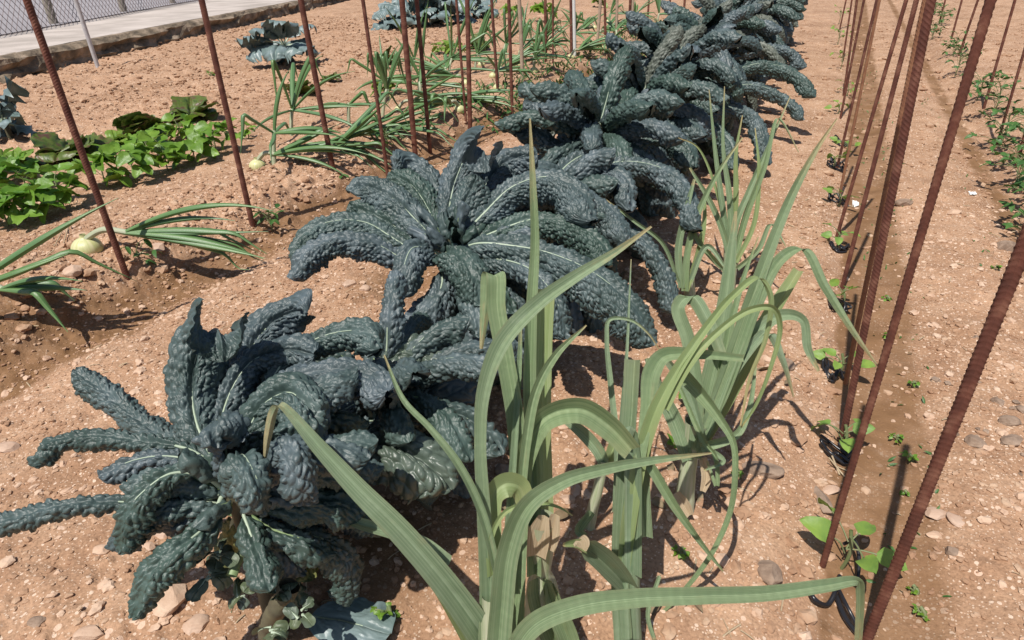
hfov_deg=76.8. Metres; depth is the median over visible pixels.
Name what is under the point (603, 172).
kale plant
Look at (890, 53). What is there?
rebar stake
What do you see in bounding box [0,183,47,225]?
bean plant
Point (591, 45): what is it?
onion plant
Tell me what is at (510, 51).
rebar stake
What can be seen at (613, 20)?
onion plant
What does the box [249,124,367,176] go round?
onion plant
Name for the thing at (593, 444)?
leek
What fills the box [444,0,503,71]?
onion plant
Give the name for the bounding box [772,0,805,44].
kale plant
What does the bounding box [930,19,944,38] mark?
bush
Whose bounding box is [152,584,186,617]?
stone
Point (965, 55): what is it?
bush
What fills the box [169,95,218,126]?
lettuce
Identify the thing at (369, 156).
onion plant
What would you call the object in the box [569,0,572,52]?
rebar stake
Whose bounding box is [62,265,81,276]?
stone
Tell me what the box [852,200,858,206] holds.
paper scrap
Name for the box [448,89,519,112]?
onion plant
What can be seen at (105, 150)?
bean plant
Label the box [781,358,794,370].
soil clod
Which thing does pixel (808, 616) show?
path clods
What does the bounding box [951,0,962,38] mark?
rebar stake
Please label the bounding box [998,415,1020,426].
stone
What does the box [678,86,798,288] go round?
leek
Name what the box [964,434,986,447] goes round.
stone
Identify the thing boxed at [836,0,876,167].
rebar stake
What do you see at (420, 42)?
rebar stake
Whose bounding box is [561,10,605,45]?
onion plant
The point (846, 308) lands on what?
drip tubing
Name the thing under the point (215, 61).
rebar stake
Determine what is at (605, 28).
rebar stake
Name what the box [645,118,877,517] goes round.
leek
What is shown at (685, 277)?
leek
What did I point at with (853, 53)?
rebar stake
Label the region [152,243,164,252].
stone
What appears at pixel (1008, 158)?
bush
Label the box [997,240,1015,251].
soil clod
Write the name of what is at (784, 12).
kale plant
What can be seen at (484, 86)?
weeds
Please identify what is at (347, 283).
stone
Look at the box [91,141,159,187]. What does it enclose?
bean plant
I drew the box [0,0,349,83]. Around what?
concrete kerb
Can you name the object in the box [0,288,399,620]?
kale plant
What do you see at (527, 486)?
leek
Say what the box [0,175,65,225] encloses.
bean plant
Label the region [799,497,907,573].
seedling
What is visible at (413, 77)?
onion plant
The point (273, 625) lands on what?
sprouting stump
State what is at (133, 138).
bean plant
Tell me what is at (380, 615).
weed
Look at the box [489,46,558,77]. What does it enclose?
onion plant
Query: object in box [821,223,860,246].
seedling
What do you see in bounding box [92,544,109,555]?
stone
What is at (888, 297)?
weed
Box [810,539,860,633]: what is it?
drip tubing
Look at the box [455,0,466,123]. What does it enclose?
rebar stake
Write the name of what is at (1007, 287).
rebar stake
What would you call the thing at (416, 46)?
onion plant
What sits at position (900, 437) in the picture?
weed
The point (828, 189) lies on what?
seedling
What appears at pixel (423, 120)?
seedling
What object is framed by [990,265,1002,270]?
weed
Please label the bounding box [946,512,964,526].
stone
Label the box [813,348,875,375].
seedling
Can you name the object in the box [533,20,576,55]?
onion plant
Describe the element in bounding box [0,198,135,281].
onion plant
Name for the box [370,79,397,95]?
leafy plant
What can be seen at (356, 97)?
onion plant
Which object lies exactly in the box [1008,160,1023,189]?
bush
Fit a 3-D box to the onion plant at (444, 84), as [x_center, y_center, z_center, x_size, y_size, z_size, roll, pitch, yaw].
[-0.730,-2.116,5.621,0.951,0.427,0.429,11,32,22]
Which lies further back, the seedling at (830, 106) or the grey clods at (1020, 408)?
the seedling at (830, 106)
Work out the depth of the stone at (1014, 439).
1.67 m
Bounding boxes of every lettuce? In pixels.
[0,147,36,163]
[30,132,114,164]
[104,130,130,145]
[112,111,176,136]
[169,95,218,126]
[284,79,315,93]
[320,72,341,80]
[369,45,393,64]
[470,33,489,48]
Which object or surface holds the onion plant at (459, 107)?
on the soil ground
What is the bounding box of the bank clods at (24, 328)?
[4,152,363,332]
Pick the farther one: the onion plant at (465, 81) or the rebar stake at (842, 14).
the rebar stake at (842, 14)
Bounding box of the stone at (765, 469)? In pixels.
[742,461,784,478]
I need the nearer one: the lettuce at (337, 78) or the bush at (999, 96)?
the bush at (999, 96)
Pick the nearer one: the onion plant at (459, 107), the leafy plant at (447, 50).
the onion plant at (459, 107)
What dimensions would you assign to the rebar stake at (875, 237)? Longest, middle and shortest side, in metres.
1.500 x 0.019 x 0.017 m
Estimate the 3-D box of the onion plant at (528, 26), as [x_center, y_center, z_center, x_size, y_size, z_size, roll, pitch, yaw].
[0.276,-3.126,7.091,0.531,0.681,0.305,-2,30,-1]
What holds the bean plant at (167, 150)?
on the soil ground
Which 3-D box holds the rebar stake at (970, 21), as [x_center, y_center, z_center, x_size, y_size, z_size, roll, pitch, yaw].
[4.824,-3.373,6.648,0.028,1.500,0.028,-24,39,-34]
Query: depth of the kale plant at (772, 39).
5.17 m
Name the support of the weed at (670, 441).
on the soil ground
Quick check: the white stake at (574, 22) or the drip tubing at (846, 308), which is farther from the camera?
the white stake at (574, 22)
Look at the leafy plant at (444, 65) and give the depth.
6.95 m
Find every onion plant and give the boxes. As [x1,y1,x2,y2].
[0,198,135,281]
[0,276,87,331]
[70,203,272,269]
[240,69,349,164]
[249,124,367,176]
[253,55,357,135]
[308,125,408,171]
[310,90,391,122]
[331,91,404,154]
[346,36,417,96]
[364,108,412,151]
[365,6,426,73]
[367,43,431,115]
[376,54,466,97]
[377,4,480,89]
[377,97,457,147]
[385,88,463,122]
[394,73,490,116]
[401,58,461,81]
[412,57,466,84]
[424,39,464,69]
[438,0,517,66]
[443,43,535,88]
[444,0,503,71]
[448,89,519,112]
[471,13,508,65]
[472,6,541,60]
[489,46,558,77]
[501,12,575,72]
[514,0,560,65]
[515,2,555,51]
[531,5,579,54]
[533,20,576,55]
[540,0,569,40]
[558,7,596,28]
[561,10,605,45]
[568,31,612,58]
[576,10,609,35]
[595,17,626,36]
[601,17,626,37]
[601,26,626,54]
[607,0,625,21]
[634,0,657,20]
[652,0,669,21]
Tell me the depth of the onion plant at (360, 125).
4.11 m
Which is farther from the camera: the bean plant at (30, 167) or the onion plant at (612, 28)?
the onion plant at (612, 28)
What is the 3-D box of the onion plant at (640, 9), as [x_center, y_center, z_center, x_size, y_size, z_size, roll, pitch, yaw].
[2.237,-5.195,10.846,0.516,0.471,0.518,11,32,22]
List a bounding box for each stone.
[0,441,19,452]
[27,616,45,627]
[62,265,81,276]
[72,624,104,639]
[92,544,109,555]
[142,541,154,550]
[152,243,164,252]
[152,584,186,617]
[154,532,168,538]
[182,613,209,635]
[342,279,355,287]
[359,285,370,290]
[495,463,508,475]
[559,494,574,503]
[571,484,580,496]
[742,461,784,478]
[757,560,782,584]
[823,485,840,494]
[925,506,946,519]
[926,531,940,538]
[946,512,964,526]
[947,209,961,214]
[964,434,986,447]
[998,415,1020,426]
[1000,434,1022,445]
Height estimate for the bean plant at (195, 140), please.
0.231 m
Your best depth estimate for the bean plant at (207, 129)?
4.27 m
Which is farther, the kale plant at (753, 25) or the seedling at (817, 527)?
the kale plant at (753, 25)
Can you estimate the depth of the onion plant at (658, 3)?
10.51 m
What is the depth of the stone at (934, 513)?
1.49 m
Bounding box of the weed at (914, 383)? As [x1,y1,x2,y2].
[907,380,919,387]
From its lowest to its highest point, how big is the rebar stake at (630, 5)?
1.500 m
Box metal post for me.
[73,0,99,67]
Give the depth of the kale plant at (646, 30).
3.53 m
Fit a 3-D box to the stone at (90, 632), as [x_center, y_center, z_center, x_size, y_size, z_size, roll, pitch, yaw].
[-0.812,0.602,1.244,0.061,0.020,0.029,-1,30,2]
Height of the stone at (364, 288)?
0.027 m
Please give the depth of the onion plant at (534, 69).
6.57 m
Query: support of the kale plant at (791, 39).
on the soil ground
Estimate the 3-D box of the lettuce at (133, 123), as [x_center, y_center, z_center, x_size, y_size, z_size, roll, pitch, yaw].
[-2.804,-1.434,4.834,0.458,0.268,0.505,11,32,22]
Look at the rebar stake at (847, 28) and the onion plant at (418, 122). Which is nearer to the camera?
the onion plant at (418, 122)
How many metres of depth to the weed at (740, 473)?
1.59 m
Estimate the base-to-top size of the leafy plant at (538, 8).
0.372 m
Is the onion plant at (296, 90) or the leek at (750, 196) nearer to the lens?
the leek at (750, 196)
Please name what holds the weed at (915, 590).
on the soil ground
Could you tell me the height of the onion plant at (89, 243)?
0.312 m
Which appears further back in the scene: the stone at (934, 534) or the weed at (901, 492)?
the weed at (901, 492)
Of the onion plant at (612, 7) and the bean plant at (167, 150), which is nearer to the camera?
the bean plant at (167, 150)
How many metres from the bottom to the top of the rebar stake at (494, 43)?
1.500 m
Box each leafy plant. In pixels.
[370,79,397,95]
[431,42,446,52]
[440,40,465,53]
[499,3,517,15]
[529,1,558,19]
[592,0,607,7]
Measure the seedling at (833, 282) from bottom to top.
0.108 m
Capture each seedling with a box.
[120,238,162,264]
[252,203,284,230]
[372,127,399,153]
[418,111,442,127]
[501,104,522,116]
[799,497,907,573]
[811,418,875,452]
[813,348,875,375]
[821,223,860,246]
[822,186,858,206]
[824,100,848,113]
[827,151,851,165]
[829,136,860,151]
[829,279,858,305]
[830,25,850,44]
[830,50,851,68]
[835,80,854,95]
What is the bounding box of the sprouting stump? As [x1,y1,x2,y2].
[185,537,315,639]
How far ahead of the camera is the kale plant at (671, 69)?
2.94 m
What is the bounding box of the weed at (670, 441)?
[667,433,676,447]
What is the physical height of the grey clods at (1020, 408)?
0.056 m
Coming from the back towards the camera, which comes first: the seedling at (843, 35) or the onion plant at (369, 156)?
the seedling at (843, 35)
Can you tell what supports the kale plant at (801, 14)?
on the soil ground
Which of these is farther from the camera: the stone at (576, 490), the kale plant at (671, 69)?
the kale plant at (671, 69)
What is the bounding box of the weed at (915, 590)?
[906,584,919,594]
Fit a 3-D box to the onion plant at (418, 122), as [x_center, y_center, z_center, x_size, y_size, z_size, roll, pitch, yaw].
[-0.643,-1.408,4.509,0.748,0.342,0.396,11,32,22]
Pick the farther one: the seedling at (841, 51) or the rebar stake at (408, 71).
the seedling at (841, 51)
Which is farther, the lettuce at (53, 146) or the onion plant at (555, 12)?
the onion plant at (555, 12)
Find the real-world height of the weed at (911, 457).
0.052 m
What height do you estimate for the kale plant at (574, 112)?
0.818 m
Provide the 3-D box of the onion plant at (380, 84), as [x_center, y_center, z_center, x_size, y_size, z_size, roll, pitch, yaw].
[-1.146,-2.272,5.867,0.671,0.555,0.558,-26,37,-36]
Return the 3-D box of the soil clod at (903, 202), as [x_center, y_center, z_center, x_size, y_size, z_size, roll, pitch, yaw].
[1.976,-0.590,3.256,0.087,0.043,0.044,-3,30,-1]
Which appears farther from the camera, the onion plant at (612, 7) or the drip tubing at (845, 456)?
the onion plant at (612, 7)
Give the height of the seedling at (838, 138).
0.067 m
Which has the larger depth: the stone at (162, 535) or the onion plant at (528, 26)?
the onion plant at (528, 26)
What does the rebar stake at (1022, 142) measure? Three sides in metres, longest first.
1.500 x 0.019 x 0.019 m
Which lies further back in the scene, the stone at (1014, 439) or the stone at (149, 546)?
the stone at (1014, 439)
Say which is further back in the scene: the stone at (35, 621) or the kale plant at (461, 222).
the kale plant at (461, 222)
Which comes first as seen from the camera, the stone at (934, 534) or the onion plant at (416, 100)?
the stone at (934, 534)
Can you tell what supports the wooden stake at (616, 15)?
on the soil ground
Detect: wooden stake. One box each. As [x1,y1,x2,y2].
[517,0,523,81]
[596,0,601,42]
[615,0,618,31]
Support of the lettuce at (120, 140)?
on the soil ground
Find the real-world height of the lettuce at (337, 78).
0.083 m
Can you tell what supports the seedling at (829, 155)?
on the soil ground
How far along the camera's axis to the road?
15.69 m
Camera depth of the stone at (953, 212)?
3.09 m
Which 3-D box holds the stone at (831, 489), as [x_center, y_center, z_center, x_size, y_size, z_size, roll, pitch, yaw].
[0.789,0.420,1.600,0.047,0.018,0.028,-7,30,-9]
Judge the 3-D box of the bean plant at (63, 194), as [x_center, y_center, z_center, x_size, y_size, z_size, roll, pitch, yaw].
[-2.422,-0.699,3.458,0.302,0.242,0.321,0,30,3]
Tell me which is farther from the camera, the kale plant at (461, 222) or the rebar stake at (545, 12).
the rebar stake at (545, 12)
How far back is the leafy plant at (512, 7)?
12.61 m
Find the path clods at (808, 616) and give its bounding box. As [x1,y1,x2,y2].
[640,199,849,639]
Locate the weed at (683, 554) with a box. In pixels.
[671,544,689,559]
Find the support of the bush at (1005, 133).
on the soil ground
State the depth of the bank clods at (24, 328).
2.99 m
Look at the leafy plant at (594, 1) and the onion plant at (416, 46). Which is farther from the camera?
the leafy plant at (594, 1)
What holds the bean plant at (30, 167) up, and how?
on the soil ground
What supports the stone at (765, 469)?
on the soil ground
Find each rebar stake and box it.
[23,0,129,280]
[198,0,254,226]
[298,0,334,168]
[361,0,388,176]
[399,0,417,154]
[415,0,431,153]
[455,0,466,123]
[465,0,471,128]
[490,0,498,88]
[507,0,513,113]
[544,0,546,61]
[552,0,553,63]
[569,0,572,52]
[604,0,606,36]
[628,0,631,32]
[820,0,996,568]
[835,0,907,236]
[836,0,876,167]
[838,0,936,441]
[839,0,846,29]
[839,0,864,118]
[839,0,880,192]
[840,0,918,289]
[842,0,857,95]
[843,0,852,60]
[843,0,925,385]
[862,224,1023,639]
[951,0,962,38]
[958,0,978,55]
[982,0,1016,108]
[996,48,1023,144]
[1015,132,1023,167]
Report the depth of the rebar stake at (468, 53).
4.64 m
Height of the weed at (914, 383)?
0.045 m
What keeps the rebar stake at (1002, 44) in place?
on the soil ground
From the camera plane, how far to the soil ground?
2.32 m
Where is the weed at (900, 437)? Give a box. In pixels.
[889,433,904,445]
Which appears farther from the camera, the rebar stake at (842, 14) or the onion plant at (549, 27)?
the rebar stake at (842, 14)
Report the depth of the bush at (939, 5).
10.72 m
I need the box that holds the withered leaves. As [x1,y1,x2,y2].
[309,236,791,614]
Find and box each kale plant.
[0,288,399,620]
[287,125,657,388]
[315,269,517,504]
[495,45,699,259]
[537,146,702,333]
[550,25,729,216]
[625,11,772,170]
[656,0,816,132]
[691,0,784,111]
[691,0,786,97]
[762,0,806,64]
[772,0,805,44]
[786,0,807,43]
[787,0,807,44]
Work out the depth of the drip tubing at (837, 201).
3.33 m
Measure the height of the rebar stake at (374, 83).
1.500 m
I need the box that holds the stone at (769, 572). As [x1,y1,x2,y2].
[757,560,782,584]
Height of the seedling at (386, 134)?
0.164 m
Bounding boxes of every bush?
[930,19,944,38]
[933,0,947,14]
[934,3,955,24]
[941,30,973,55]
[942,40,984,75]
[960,70,1007,100]
[964,107,1023,145]
[973,73,1023,110]
[979,140,1023,192]
[997,108,1023,159]
[999,161,1023,228]
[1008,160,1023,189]
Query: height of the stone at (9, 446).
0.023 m
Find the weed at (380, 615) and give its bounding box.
[370,602,400,619]
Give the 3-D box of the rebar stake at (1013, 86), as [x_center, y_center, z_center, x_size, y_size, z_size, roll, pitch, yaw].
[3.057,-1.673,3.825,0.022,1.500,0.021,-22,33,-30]
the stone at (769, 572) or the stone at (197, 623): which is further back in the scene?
the stone at (769, 572)
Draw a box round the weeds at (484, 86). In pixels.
[442,18,989,596]
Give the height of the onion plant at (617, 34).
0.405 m
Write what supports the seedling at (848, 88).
on the soil ground
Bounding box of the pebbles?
[0,133,1023,639]
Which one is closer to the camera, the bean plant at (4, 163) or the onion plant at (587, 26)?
the bean plant at (4, 163)
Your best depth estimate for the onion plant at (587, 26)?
10.01 m
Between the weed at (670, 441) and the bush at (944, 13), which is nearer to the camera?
the weed at (670, 441)
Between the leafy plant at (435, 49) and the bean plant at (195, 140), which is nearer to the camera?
the bean plant at (195, 140)
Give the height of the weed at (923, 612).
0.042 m
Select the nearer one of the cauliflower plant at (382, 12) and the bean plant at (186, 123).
the bean plant at (186, 123)
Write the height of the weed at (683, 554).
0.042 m
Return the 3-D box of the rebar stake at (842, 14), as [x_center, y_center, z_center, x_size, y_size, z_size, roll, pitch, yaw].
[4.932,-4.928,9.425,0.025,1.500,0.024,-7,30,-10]
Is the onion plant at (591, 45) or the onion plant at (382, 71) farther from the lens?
the onion plant at (591, 45)
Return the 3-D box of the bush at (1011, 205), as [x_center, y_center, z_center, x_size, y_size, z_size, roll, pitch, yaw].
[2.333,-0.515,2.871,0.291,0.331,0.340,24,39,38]
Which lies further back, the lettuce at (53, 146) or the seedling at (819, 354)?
the lettuce at (53, 146)
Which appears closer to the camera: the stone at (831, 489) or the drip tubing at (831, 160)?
the stone at (831, 489)
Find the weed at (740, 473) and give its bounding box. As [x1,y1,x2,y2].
[729,468,743,478]
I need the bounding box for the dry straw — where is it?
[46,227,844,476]
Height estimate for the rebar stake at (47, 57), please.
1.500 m
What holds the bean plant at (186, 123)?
on the soil ground
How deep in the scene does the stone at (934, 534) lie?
1.45 m
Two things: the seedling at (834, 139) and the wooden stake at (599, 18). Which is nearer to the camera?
the seedling at (834, 139)
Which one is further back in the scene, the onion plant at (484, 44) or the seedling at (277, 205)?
the onion plant at (484, 44)
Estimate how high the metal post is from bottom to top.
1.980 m
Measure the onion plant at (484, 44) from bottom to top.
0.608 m
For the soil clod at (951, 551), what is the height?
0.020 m
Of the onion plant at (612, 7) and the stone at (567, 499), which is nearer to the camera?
the stone at (567, 499)
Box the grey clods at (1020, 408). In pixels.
[931,335,1023,475]
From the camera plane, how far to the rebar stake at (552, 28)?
6.91 m
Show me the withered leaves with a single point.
(656, 501)
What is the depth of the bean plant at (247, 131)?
4.70 m
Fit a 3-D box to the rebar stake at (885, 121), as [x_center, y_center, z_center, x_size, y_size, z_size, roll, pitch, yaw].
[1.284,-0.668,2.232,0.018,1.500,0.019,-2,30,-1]
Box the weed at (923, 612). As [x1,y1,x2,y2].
[912,603,929,621]
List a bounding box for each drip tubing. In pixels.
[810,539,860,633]
[819,434,852,464]
[821,358,844,381]
[827,157,846,172]
[827,193,848,206]
[828,241,849,252]
[828,298,851,313]
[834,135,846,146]
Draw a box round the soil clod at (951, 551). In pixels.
[945,546,958,555]
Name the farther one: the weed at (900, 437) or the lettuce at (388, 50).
the lettuce at (388, 50)
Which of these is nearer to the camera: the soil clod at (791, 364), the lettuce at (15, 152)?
the soil clod at (791, 364)
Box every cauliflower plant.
[0,75,47,138]
[236,19,320,65]
[371,0,431,30]
[406,0,476,25]
[459,0,498,20]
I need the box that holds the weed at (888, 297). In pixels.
[881,295,892,300]
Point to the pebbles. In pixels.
(106, 585)
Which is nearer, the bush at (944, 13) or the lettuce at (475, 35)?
the lettuce at (475, 35)
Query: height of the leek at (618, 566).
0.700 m
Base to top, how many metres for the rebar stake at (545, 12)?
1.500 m
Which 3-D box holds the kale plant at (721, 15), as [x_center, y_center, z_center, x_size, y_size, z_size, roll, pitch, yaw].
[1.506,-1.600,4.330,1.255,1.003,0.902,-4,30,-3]
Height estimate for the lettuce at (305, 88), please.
0.194 m
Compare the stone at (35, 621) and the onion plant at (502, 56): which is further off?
the onion plant at (502, 56)
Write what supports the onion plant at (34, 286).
on the soil ground
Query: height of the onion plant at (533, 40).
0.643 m
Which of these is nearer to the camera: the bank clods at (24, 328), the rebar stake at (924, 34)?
the rebar stake at (924, 34)
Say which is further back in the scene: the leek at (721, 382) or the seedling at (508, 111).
the seedling at (508, 111)
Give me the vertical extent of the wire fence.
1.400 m
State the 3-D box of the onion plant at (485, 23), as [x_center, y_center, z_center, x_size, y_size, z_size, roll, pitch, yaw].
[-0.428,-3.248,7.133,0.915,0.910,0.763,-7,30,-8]
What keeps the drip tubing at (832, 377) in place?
on the soil ground
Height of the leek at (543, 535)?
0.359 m
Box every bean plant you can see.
[0,148,48,184]
[0,157,20,183]
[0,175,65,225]
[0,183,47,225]
[23,162,88,205]
[65,143,130,184]
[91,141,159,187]
[115,123,170,153]
[134,130,186,170]
[158,113,199,140]
[167,129,219,168]
[190,117,240,154]
[238,121,257,139]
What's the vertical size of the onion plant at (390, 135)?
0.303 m
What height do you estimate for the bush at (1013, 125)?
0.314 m
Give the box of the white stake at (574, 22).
[572,0,576,55]
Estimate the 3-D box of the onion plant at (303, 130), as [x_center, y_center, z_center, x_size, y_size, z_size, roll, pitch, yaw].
[-1.238,-1.153,3.755,0.551,0.547,0.621,7,31,15]
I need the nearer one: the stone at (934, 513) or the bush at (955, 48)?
the stone at (934, 513)
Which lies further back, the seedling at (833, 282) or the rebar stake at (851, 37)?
the rebar stake at (851, 37)
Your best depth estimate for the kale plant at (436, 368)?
1.38 m
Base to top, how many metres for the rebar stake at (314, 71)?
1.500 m
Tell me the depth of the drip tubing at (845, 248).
2.85 m
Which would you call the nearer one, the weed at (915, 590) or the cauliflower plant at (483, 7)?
the weed at (915, 590)
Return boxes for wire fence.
[0,0,197,35]
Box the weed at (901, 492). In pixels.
[899,489,909,496]
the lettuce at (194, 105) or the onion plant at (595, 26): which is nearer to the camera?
the lettuce at (194, 105)
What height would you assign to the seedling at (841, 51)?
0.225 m
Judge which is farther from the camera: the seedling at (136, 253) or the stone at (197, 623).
the seedling at (136, 253)
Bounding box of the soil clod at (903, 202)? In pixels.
[894,199,912,206]
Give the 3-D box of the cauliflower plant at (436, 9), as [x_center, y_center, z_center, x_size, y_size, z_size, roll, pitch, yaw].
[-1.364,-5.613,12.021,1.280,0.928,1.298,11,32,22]
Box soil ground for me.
[0,0,1023,639]
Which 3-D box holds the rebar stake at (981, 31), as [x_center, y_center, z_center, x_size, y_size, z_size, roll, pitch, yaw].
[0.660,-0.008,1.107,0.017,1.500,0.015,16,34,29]
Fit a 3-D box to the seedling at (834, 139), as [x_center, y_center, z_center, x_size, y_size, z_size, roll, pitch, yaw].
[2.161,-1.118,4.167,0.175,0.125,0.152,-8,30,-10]
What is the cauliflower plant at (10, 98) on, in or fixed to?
on the soil ground
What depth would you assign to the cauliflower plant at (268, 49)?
7.56 m
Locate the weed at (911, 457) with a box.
[900,450,918,462]
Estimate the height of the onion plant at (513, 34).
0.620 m
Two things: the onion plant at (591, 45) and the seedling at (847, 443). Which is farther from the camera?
the onion plant at (591, 45)
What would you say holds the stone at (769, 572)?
on the soil ground
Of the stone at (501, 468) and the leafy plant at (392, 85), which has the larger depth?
the leafy plant at (392, 85)
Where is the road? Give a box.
[0,0,193,34]
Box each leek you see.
[263,118,864,639]
[525,509,578,639]
[563,259,782,639]
[565,423,613,536]
[605,137,742,295]
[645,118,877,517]
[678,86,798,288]
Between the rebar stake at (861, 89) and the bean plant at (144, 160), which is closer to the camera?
the rebar stake at (861, 89)
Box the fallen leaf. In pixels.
[309,597,395,639]
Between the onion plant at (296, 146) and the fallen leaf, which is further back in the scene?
the onion plant at (296, 146)
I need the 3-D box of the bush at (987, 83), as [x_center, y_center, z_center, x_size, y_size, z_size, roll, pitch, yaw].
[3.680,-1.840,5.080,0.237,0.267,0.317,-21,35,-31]
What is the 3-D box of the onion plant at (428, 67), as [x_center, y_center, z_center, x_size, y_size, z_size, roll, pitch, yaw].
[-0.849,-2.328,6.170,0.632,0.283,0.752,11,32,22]

